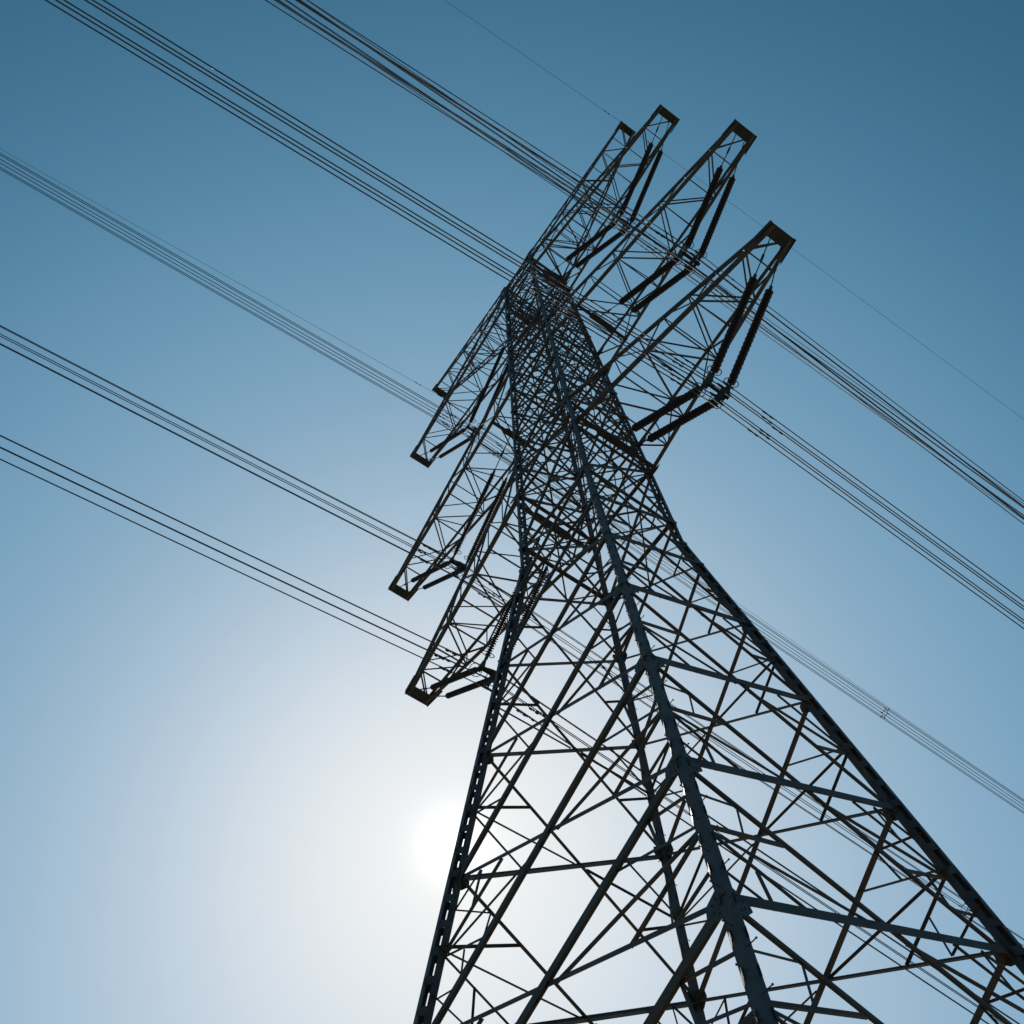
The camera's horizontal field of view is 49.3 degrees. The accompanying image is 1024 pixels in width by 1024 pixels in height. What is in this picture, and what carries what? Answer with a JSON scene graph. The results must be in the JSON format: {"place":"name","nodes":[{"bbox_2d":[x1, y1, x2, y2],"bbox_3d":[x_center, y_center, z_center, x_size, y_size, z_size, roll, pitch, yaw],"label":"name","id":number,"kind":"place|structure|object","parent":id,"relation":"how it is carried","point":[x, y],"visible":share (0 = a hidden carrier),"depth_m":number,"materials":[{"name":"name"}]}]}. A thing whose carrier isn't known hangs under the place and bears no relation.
{"place":"outdoors","nodes":[
{"label":"outdoors","id":0,"kind":"place"},
{"bbox_2d":[0,0,1023,1023],"label":"sky","id":1,"kind":"structure","parent":0,"point":[225,798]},
{"bbox_3d":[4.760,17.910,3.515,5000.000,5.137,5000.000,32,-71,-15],"label":"ground","id":2,"kind":"structure","parent":0,"visible":0},
{"bbox_2d":[388,104,1023,1023],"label":"transmission tower","id":3,"kind":"structure","parent":2,"relation":"on","point":[728,906],"depth_m":30.62,"materials":[{"name":"metal"}]},
{"bbox_2d":[399,435,513,591],"bbox_3d":[-2.907,1.681,59.467,1.356,7.240,11.361,32,-71,-15],"label":"insulator set","id":4,"kind":"object","parent":3,"relation":"hanging from","point":[460,567],"visible":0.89,"depth_m":58.47,"materials":[{"name":"ceramic"}]},
{"bbox_2d":[0,325,1023,945],"bbox_3d":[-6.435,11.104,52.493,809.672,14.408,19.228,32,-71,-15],"label":"conductor bundle","id":5,"kind":"object","parent":4,"relation":"hanging from","point":[420,559],"visible":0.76,"depth_m":54.71,"materials":[{"name":"metal"}]},
{"bbox_2d":[420,318,526,459],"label":"insulator set","id":6,"kind":"object","parent":3,"relation":"hanging from","point":[452,437],"visible":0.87,"depth_m":74.36,"materials":[{"name":"ceramic"}]},
{"bbox_2d":[0,153,1023,813],"bbox_3d":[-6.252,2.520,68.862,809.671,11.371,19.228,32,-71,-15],"label":"conductor bundle","id":7,"kind":"object","parent":6,"relation":"hanging from","point":[480,445],"visible":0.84,"depth_m":70.31,"materials":[{"name":"metal"}]},
{"bbox_2d":[417,524,558,698],"bbox_3d":[-1.040,5.608,45.892,1.356,6.055,9.937,32,-71,-15],"label":"insulator set","id":8,"kind":"object","parent":3,"relation":"hanging from","point":[485,682],"visible":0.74,"depth_m":45.13,"materials":[{"name":"ceramic"}]},
{"bbox_2d":[0,435,1019,1023],"bbox_3d":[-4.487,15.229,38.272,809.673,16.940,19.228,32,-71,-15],"label":"conductor bundle","id":9,"kind":"object","parent":8,"relation":"hanging from","point":[480,685],"visible":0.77,"depth_m":42.55,"materials":[{"name":"metal"}]},
{"bbox_2d":[1,149,1023,799],"bbox_3d":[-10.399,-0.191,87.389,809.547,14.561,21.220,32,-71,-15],"label":"power line","id":10,"kind":"object","parent":3,"relation":"attached to","point":[493,433],"visible":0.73,"depth_m":90.17,"materials":[{"name":"metal"}]},
{"bbox_2d":[549,116,668,279],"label":"insulator set","id":11,"kind":"object","parent":3,"relation":"hanging from","point":[603,246],"visible":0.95,"depth_m":69.33,"materials":[{"name":"ceramic"}]},
{"bbox_2d":[279,0,1023,519],"bbox_3d":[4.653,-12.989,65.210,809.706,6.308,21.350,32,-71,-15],"label":"conductor bundle","id":12,"kind":"object","parent":11,"relation":"hanging from","point":[653,250],"visible":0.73,"depth_m":66.60,"materials":[{"name":"metal"}]},
{"bbox_2d":[597,134,744,326],"bbox_3d":[8.133,-12.760,53.523,1.356,7.240,11.361,32,-71,-15],"label":"insulator set","id":13,"kind":"object","parent":3,"relation":"hanging from","point":[662,270],"visible":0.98,"depth_m":52.65,"materials":[{"name":"ceramic"}]},
{"bbox_2d":[265,0,1023,523],"bbox_3d":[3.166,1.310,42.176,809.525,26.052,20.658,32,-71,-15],"label":"conductor bundle","id":14,"kind":"object","parent":13,"relation":"hanging from","point":[631,232],"visible":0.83,"depth_m":48.35,"materials":[{"name":"metal"}]},
{"bbox_2d":[611,239,780,448],"bbox_3d":[7.308,-5.311,41.398,1.356,6.055,9.937,32,-71,-15],"label":"insulator set","id":15,"kind":"object","parent":3,"relation":"hanging from","point":[682,399],"visible":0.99,"depth_m":40.72,"materials":[{"name":"ceramic"}]},
{"bbox_2d":[45,0,1023,628],"bbox_3d":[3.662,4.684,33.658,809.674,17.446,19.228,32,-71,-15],"label":"conductor bundle","id":16,"kind":"object","parent":15,"relation":"hanging from","point":[763,418],"visible":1,"depth_m":35.63,"materials":[{"name":"metal"}]},
{"bbox_2d":[446,1,1022,418],"bbox_3d":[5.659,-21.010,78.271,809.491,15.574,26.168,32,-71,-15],"label":"earth wire","id":17,"kind":"object","parent":3,"relation":"attached to","point":[727,200],"visible":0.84,"depth_m":84.15,"materials":[{"name":"metal"}]}
]}

